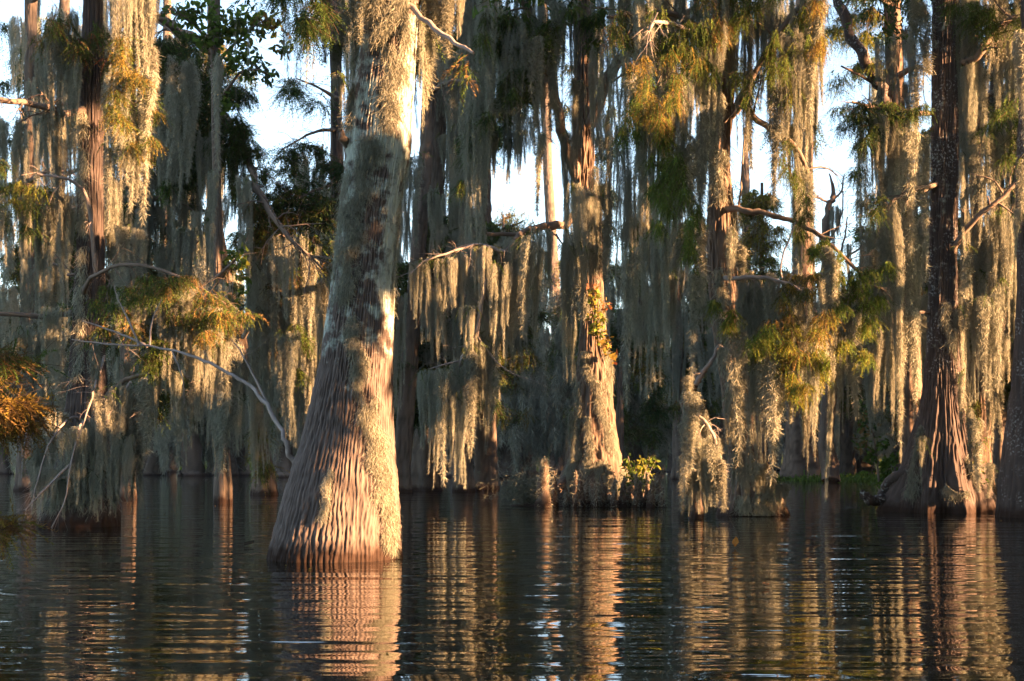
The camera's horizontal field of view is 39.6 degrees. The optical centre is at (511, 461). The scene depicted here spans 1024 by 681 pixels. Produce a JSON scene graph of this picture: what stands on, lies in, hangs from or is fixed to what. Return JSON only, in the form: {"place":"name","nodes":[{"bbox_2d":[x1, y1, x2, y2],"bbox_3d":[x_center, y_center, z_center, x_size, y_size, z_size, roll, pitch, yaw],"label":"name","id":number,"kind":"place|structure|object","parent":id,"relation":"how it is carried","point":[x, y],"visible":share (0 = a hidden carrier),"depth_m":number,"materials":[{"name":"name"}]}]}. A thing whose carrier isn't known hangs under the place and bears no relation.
{"place":"outdoors","nodes":[
{"label":"outdoors","id":0,"kind":"place"},
{"bbox_2d":[244,540,253,544],"bbox_3d":[-4.033,1.240,21.813,0.132,0.072,0.106,0,0,5],"label":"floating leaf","id":1,"kind":"object","parent":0,"point":[248,542],"visible":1,"depth_m":21.79,"materials":[{"name":"green plant"}]},
{"bbox_2d":[0,0,1012,366],"label":"sky","id":2,"kind":"structure","parent":0,"point":[519,193],"materials":[{"name":"white"}]},
{"bbox_2d":[0,469,1023,680],"bbox_3d":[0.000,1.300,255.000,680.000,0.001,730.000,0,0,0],"label":"water","id":3,"kind":"structure","parent":0,"point":[472,572],"depth_m":13.82,"materials":[{"name":"black liquid"}]},
{"bbox_2d":[0,308,18,473],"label":"distant cypress","id":4,"kind":"object","parent":3,"relation":"on","point":[6,468],"visible":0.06,"depth_m":145.65,"materials":[{"name":"grey plant"}]},
{"bbox_2d":[9,285,39,456],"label":"distant cypress","id":5,"kind":"object","parent":3,"relation":"on","point":[15,396],"visible":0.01,"depth_m":125.05,"materials":[{"name":"grey plant"}]},
{"bbox_2d":[0,332,74,574],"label":"cypress tree","id":6,"kind":"object","parent":3,"relation":"on","point":[17,414],"visible":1,"depth_m":13.35,"materials":[{"name":"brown plant"}]},
{"bbox_2d":[0,0,78,490],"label":"cypress tree","id":7,"kind":"object","parent":3,"relation":"on","point":[29,286],"visible":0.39,"depth_m":62.80,"materials":[{"name":"grey plant"}]},
{"bbox_2d":[0,0,117,473],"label":"cypress tree","id":8,"kind":"object","parent":3,"relation":"on","point":[65,4],"visible":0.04,"depth_m":74.37,"materials":[{"name":"grey plant"}]},
{"bbox_2d":[106,297,146,455],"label":"distant cypress","id":9,"kind":"object","parent":3,"relation":"on","point":[110,375],"visible":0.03,"depth_m":143.81,"materials":[{"name":"grey plant"}]},
{"bbox_2d":[136,434,147,470],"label":"distant cypress","id":10,"kind":"object","parent":3,"relation":"on","point":[145,459],"depth_m":191.64,"materials":[{"name":"grey plant"}]},
{"bbox_2d":[106,0,190,473],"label":"cypress tree","id":11,"kind":"object","parent":3,"relation":"on","point":[165,33],"depth_m":146.30,"materials":[{"name":"grey plant"}]},
{"bbox_2d":[0,0,302,529],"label":"cypress tree","id":12,"kind":"object","parent":3,"relation":"on","point":[78,483],"visible":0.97,"depth_m":27.70,"materials":[{"name":"grey plant"}]},
{"bbox_2d":[33,0,280,499],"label":"cypress tree","id":13,"kind":"object","parent":3,"relation":"on","point":[126,357],"visible":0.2,"depth_m":47.71,"materials":[{"name":"brown plant"}]},
{"bbox_2d":[135,269,178,475],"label":"distant cypress","id":14,"kind":"object","parent":3,"relation":"on","point":[152,468],"visible":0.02,"depth_m":133.45,"materials":[{"name":"grey plant"}]},
{"bbox_2d":[167,436,179,471],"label":"distant cypress","id":15,"kind":"object","parent":3,"relation":"on","point":[174,468],"depth_m":175.02,"materials":[{"name":"grey plant"}]},
{"bbox_2d":[151,235,233,475],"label":"distant cypress","id":16,"kind":"object","parent":3,"relation":"on","point":[195,466],"visible":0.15,"depth_m":127.07,"materials":[{"name":"grey plant"}]},
{"bbox_2d":[151,44,272,475],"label":"cypress tree","id":17,"kind":"object","parent":3,"relation":"on","point":[234,469],"visible":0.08,"depth_m":128.41,"materials":[{"name":"grey plant"}]},
{"bbox_2d":[202,212,245,475],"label":"distant cypress","id":18,"kind":"object","parent":3,"relation":"on","point":[207,468],"visible":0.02,"depth_m":133.37,"materials":[{"name":"grey plant"}]},
{"bbox_2d":[156,0,293,503],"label":"broadleaf tree","id":19,"kind":"object","parent":3,"relation":"on","point":[221,416],"visible":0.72,"depth_m":42.83,"materials":[{"name":"green plant"}]},
{"bbox_2d":[121,5,333,496],"bbox_3d":[-10.793,-15.480,50.891,8.578,34.560,16.742,0,0,-14],"label":"cypress tree","id":20,"kind":"object","parent":3,"relation":"on","point":[189,153],"visible":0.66,"depth_m":45.81,"materials":[{"name":"grey plant"}]},
{"bbox_2d":[200,284,258,475],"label":"distant cypress","id":21,"kind":"object","parent":3,"relation":"on","point":[240,458],"visible":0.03,"depth_m":130.28,"materials":[{"name":"grey plant"}]},
{"bbox_2d":[245,339,297,477],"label":"distant cypress","id":22,"kind":"object","parent":3,"relation":"on","point":[286,462],"visible":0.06,"depth_m":113.92,"materials":[{"name":"grey plant"}]},
{"bbox_2d":[71,0,479,562],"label":"cypress tree","id":23,"kind":"object","parent":3,"relation":"on","point":[340,502],"visible":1,"depth_m":18.75,"materials":[{"name":"grey plant"}]},
{"bbox_2d":[225,1,329,462],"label":"cypress tree","id":24,"kind":"object","parent":3,"relation":"on","point":[274,384],"visible":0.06,"depth_m":76.94,"materials":[{"name":"grey plant"}]},
{"bbox_2d":[251,0,344,277],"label":"cypress tree","id":25,"kind":"object","parent":3,"relation":"on","point":[304,203],"visible":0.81,"depth_m":46.76,"materials":[{"name":"green plant"}]},
{"bbox_2d":[280,0,359,394],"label":"cypress tree","id":26,"kind":"object","parent":3,"relation":"on","point":[347,63],"visible":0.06,"depth_m":73.43,"materials":[{"name":"grey plant"}]},
{"bbox_2d":[351,0,521,492],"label":"cypress tree","id":27,"kind":"object","parent":3,"relation":"on","point":[411,354],"visible":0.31,"depth_m":59.57,"materials":[{"name":"grey plant"}]},
{"bbox_2d":[438,427,473,475],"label":"distant cypress","id":28,"kind":"object","parent":3,"relation":"on","point":[446,468],"depth_m":129.55,"materials":[{"name":"grey plant"}]},
{"bbox_2d":[393,0,524,490],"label":"cypress tree","id":29,"kind":"object","parent":3,"relation":"on","point":[422,479],"visible":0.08,"depth_m":62.98,"materials":[{"name":"brown plant"}]},
{"bbox_2d":[444,193,474,476],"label":"distant cypress","id":30,"kind":"object","parent":3,"relation":"on","point":[449,473],"visible":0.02,"depth_m":119.15,"materials":[{"name":"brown plant"}]},
{"bbox_2d":[445,434,474,470],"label":"distant cypress","id":31,"kind":"object","parent":3,"relation":"on","point":[448,464],"visible":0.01,"depth_m":129.57,"materials":[{"name":"grey plant"}]},
{"bbox_2d":[403,0,518,491],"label":"cypress tree","id":32,"kind":"object","parent":3,"relation":"on","point":[455,216],"visible":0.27,"depth_m":61.07,"materials":[{"name":"grey plant"}]},
{"bbox_2d":[441,0,556,489],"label":"cypress tree","id":33,"kind":"object","parent":3,"relation":"on","point":[487,464],"visible":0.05,"depth_m":65.08,"materials":[{"name":"grey plant"}]},
{"bbox_2d":[473,212,547,477],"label":"distant cypress","id":34,"kind":"object","parent":3,"relation":"on","point":[500,451],"visible":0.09,"depth_m":117.57,"materials":[{"name":"grey plant"}]},
{"bbox_2d":[473,204,554,477],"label":"distant cypress","id":35,"kind":"object","parent":3,"relation":"on","point":[513,455],"visible":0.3,"depth_m":116.89,"materials":[{"name":"grey plant"}]},
{"bbox_2d":[523,290,551,473],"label":"distant cypress","id":36,"kind":"object","parent":3,"relation":"on","point":[526,448],"visible":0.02,"depth_m":130.89,"materials":[{"name":"grey plant"}]},
{"bbox_2d":[396,0,691,506],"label":"cypress tree","id":37,"kind":"object","parent":3,"relation":"on","point":[593,446],"visible":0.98,"depth_m":39.60,"materials":[{"name":"grey plant"}]},
{"bbox_2d":[535,457,553,507],"bbox_3d":[0.965,0.870,40.498,0.778,2.096,0.770,0,0,-41],"label":"cypress knee","id":38,"kind":"object","parent":3,"relation":"on","point":[543,498],"visible":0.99,"depth_m":40.37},
{"bbox_2d":[526,262,564,474],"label":"distant cypress","id":39,"kind":"object","parent":3,"relation":"on","point":[550,402],"visible":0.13,"depth_m":139.15,"materials":[{"name":"grey plant"}]},
{"bbox_2d":[476,459,618,506],"bbox_3d":[1.692,0.727,42.381,5.806,1.646,3.169,0,0,0],"label":"root islet","id":40,"kind":"object","parent":3,"relation":"on","point":[521,493],"visible":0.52,"depth_m":41.77,"materials":[{"name":"plant"}]},
{"bbox_2d":[617,453,660,495],"bbox_3d":[3.627,0.486,41.291,1.434,1.513,0.931,0,0,-25],"label":"leafy plant","id":41,"kind":"object","parent":40,"relation":"on","point":[641,468],"visible":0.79,"depth_m":41.25,"materials":[{"name":"green plant"}]},
{"bbox_2d":[549,470,559,506],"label":"cypress knee","id":42,"kind":"object","parent":3,"relation":"on","point":[554,499],"visible":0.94,"depth_m":40.77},
{"bbox_2d":[543,323,571,472],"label":"distant cypress","id":43,"kind":"object","parent":3,"relation":"on","point":[561,464],"visible":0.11,"depth_m":158.25,"materials":[{"name":"grey plant"}]},
{"bbox_2d":[495,6,622,367],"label":"cypress tree","id":44,"kind":"object","parent":3,"relation":"on","point":[549,199],"visible":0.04,"depth_m":169.68,"materials":[{"name":"brown plant"}]},
{"bbox_2d":[545,267,575,462],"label":"distant cypress","id":45,"kind":"object","parent":3,"relation":"on","point":[554,301],"visible":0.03,"depth_m":167.54,"materials":[{"name":"grey plant"}]},
{"bbox_2d":[561,486,571,506],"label":"cypress knee","id":46,"kind":"object","parent":3,"relation":"on","point":[566,504],"visible":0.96,"depth_m":41.05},
{"bbox_2d":[564,484,572,506],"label":"cypress knee","id":47,"kind":"object","parent":3,"relation":"on","point":[570,497],"visible":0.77,"depth_m":41.06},
{"bbox_2d":[567,471,583,506],"bbox_3d":[1.832,1.029,40.485,0.508,1.609,0.483,0,0,0],"label":"cypress knee","id":48,"kind":"object","parent":3,"relation":"on","point":[576,499],"visible":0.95,"depth_m":40.45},
{"bbox_2d":[578,468,589,506],"bbox_3d":[2.011,0.929,40.788,0.506,1.617,0.415,0,0,-34],"label":"cypress knee","id":49,"kind":"object","parent":3,"relation":"on","point":[582,496],"visible":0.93,"depth_m":40.76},
{"bbox_2d":[545,215,631,458],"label":"distant cypress","id":50,"kind":"object","parent":3,"relation":"on","point":[564,402],"visible":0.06,"depth_m":116.37,"materials":[{"name":"grey plant"}]},
{"bbox_2d":[584,479,593,506],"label":"cypress knee","id":51,"kind":"object","parent":3,"relation":"on","point":[587,498],"visible":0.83,"depth_m":41.05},
{"bbox_2d":[589,482,600,506],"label":"cypress knee","id":52,"kind":"object","parent":3,"relation":"on","point":[595,500],"visible":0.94,"depth_m":40.46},
{"bbox_2d":[591,472,608,506],"bbox_3d":[2.594,1.042,40.752,0.447,1.605,0.530,0,0,-40],"label":"cypress knee","id":53,"kind":"object","parent":3,"relation":"on","point":[603,499],"visible":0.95,"depth_m":40.74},
{"bbox_2d":[597,487,606,506],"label":"cypress knee","id":54,"kind":"object","parent":3,"relation":"on","point":[600,496],"visible":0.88,"depth_m":40.76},
{"bbox_2d":[604,481,610,506],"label":"cypress knee","id":55,"kind":"object","parent":3,"relation":"on","point":[607,498],"visible":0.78,"depth_m":41.04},
{"bbox_2d":[606,476,621,507],"bbox_3d":[2.916,1.070,40.474,0.465,1.356,0.426,0,0,18],"label":"cypress knee","id":56,"kind":"object","parent":3,"relation":"on","point":[614,497],"visible":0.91,"depth_m":40.45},
{"bbox_2d":[558,0,681,464],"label":"cypress tree","id":57,"kind":"object","parent":3,"relation":"on","point":[649,408],"visible":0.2,"depth_m":87.37,"materials":[{"name":"grey plant"}]},
{"bbox_2d":[618,476,632,506],"bbox_3d":[3.202,1.088,40.791,0.510,1.398,0.472,0,0,40],"label":"cypress knee","id":58,"kind":"object","parent":3,"relation":"on","point":[622,500],"visible":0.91,"depth_m":40.73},
{"bbox_2d":[626,483,632,506],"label":"cypress knee","id":59,"kind":"object","parent":3,"relation":"on","point":[629,495],"visible":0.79,"depth_m":41.06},
{"bbox_2d":[629,473,643,507],"bbox_3d":[3.527,1.047,40.489,0.470,1.508,0.431,0,0,0],"label":"cypress knee","id":60,"kind":"object","parent":3,"relation":"on","point":[636,498],"visible":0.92,"depth_m":40.46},
{"bbox_2d":[608,219,671,476],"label":"distant cypress","id":61,"kind":"object","parent":3,"relation":"on","point":[635,398],"visible":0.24,"depth_m":119.16,"materials":[{"name":"grey plant"}]},
{"bbox_2d":[638,479,646,506],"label":"cypress knee","id":62,"kind":"object","parent":3,"relation":"on","point":[640,493],"visible":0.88,"depth_m":40.74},
{"bbox_2d":[642,465,649,504],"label":"cypress knee","id":63,"kind":"object","parent":3,"relation":"on","point":[646,488],"visible":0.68,"depth_m":41.05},
{"bbox_2d":[642,479,657,507],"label":"cypress knee","id":64,"kind":"object","parent":3,"relation":"on","point":[651,499],"visible":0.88,"depth_m":40.44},
{"bbox_2d":[637,323,671,471],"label":"distant cypress","id":65,"kind":"object","parent":3,"relation":"on","point":[655,469],"visible":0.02,"depth_m":179.28,"materials":[{"name":"grey plant"}]},
{"bbox_2d":[650,475,667,506],"bbox_3d":[4.189,1.101,40.762,0.557,1.581,0.554,0,0,0],"label":"cypress knee","id":66,"kind":"object","parent":3,"relation":"on","point":[658,486],"visible":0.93,"depth_m":40.74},
{"bbox_2d":[651,357,671,471],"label":"distant cypress","id":67,"kind":"object","parent":3,"relation":"on","point":[669,462],"visible":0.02,"depth_m":175.78,"materials":[{"name":"grey plant"}]},
{"bbox_2d":[656,485,670,507],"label":"cypress knee","id":68,"kind":"object","parent":3,"relation":"on","point":[662,503],"visible":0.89,"depth_m":40.45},
{"bbox_2d":[613,0,720,479],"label":"cypress tree","id":69,"kind":"object","parent":3,"relation":"on","point":[679,367],"visible":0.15,"depth_m":102.61,"materials":[{"name":"grey plant"}]},
{"bbox_2d":[652,270,720,476],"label":"distant cypress","id":70,"kind":"object","parent":3,"relation":"on","point":[662,451],"depth_m":119.36,"materials":[{"name":"grey plant"}]},
{"bbox_2d":[472,0,903,515],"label":"cypress tree","id":71,"kind":"object","parent":3,"relation":"on","point":[754,488],"visible":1,"depth_m":32.36,"materials":[{"name":"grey plant"}]},
{"bbox_2d":[671,345,738,518],"bbox_3d":[4.360,-0.521,31.856,1.587,4.286,1.348,0,0,29],"label":"moss covered snag","id":72,"kind":"object","parent":3,"relation":"in","point":[700,456],"visible":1,"depth_m":31.87,"materials":[{"name":"brown plant"}]},
{"bbox_2d":[689,179,769,466],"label":"distant cypress","id":73,"kind":"object","parent":3,"relation":"on","point":[719,399],"visible":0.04,"depth_m":113.27,"materials":[{"name":"grey plant"}]},
{"bbox_2d":[732,536,738,545],"bbox_3d":[3.358,1.200,21.375,0.132,0.152,0.106,0,0,-37],"label":"floating leaf","id":74,"kind":"object","parent":3,"relation":"on","point":[735,541],"visible":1,"depth_m":21.41,"materials":[{"name":"brown plant"}]},
{"bbox_2d":[696,0,787,435],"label":"cypress tree","id":75,"kind":"object","parent":3,"relation":"on","point":[746,182],"visible":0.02,"depth_m":114.72,"materials":[{"name":"brown plant"}]},
{"bbox_2d":[707,183,792,465],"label":"cypress tree","id":76,"kind":"object","parent":3,"relation":"on","point":[759,233],"visible":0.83,"depth_m":103.40,"materials":[{"name":"green plant"}]},
{"bbox_2d":[769,451,781,470],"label":"distant cypress","id":77,"kind":"object","parent":3,"relation":"on","point":[775,467],"depth_m":210.50,"materials":[{"name":"grey plant"}]},
{"bbox_2d":[767,418,783,453],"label":"distant cypress","id":78,"kind":"object","parent":3,"relation":"on","point":[770,441],"depth_m":192.36,"materials":[{"name":"grey plant"}]},
{"bbox_2d":[776,400,785,468],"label":"distant cypress","id":79,"kind":"object","parent":3,"relation":"on","point":[783,447],"visible":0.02,"depth_m":204.78,"materials":[{"name":"grey plant"}]},
{"bbox_2d":[778,372,788,455],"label":"distant cypress","id":80,"kind":"object","parent":3,"relation":"on","point":[782,427],"visible":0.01,"depth_m":182.89,"materials":[{"name":"grey plant"}]},
{"bbox_2d":[744,0,870,479],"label":"cypress tree","id":81,"kind":"object","parent":3,"relation":"on","point":[794,462],"visible":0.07,"depth_m":98.14,"materials":[{"name":"brown plant"}]},
{"bbox_2d":[767,0,888,474],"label":"cypress tree","id":82,"kind":"object","parent":3,"relation":"on","point":[847,457],"visible":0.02,"depth_m":114.56,"materials":[{"name":"grey plant"}]},
{"bbox_2d":[774,470,882,480],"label":"water plants","id":83,"kind":"object","parent":3,"relation":"on","point":[847,477],"visible":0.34,"depth_m":95.59,"materials":[{"name":"green plant"}]},
{"bbox_2d":[799,163,870,482],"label":"dead tree","id":84,"kind":"object","parent":3,"relation":"on","point":[827,225],"visible":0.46,"depth_m":87.72,"materials":[{"name":"brown plant"}]},
{"bbox_2d":[835,253,881,471],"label":"distant cypress","id":85,"kind":"object","parent":3,"relation":"on","point":[839,410],"depth_m":152.46,"materials":[{"name":"grey plant"}]},
{"bbox_2d":[834,262,883,474],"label":"distant cypress","id":86,"kind":"object","parent":3,"relation":"on","point":[861,465],"visible":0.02,"depth_m":117.29,"materials":[{"name":"grey plant"}]},
{"bbox_2d":[851,397,898,490],"bbox_3d":[15.940,-0.792,61.965,2.235,4.158,1.433,0,0,0],"label":"leafy bush","id":87,"kind":"object","parent":3,"relation":"on","point":[886,463],"visible":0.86,"depth_m":61.92,"materials":[{"name":"green plant"}]},
{"bbox_2d":[853,247,923,471],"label":"distant cypress","id":88,"kind":"object","parent":3,"relation":"on","point":[885,426],"visible":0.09,"depth_m":109.16,"materials":[{"name":"grey plant"}]},
{"bbox_2d":[819,0,976,458],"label":"cypress tree","id":89,"kind":"object","parent":3,"relation":"on","point":[894,87],"visible":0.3,"depth_m":47.89,"materials":[{"name":"brown plant"}]},
{"bbox_2d":[818,0,1020,513],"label":"cypress tree","id":90,"kind":"object","parent":3,"relation":"on","point":[942,468],"visible":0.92,"depth_m":36.37,"materials":[{"name":"brown plant"}]},
{"bbox_2d":[921,0,1020,496],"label":"cypress tree","id":91,"kind":"object","parent":3,"relation":"on","point":[985,411],"visible":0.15,"depth_m":50.84,"materials":[{"name":"brown plant"}]},
{"bbox_2d":[957,0,1020,489],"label":"cypress tree","id":92,"kind":"object","parent":3,"relation":"on","point":[997,450],"visible":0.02,"depth_m":57.95,"materials":[{"name":"brown plant"}]},
{"bbox_2d":[995,0,1023,517],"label":"cypress tree","id":93,"kind":"object","parent":3,"relation":"on","point":[1010,497],"visible":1,"depth_m":33.21,"materials":[{"name":"brown plant"}]},
{"bbox_2d":[177,453,881,466],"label":"bank","id":94,"kind":"structure","parent":0,"point":[536,457],"depth_m":266.95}
]}

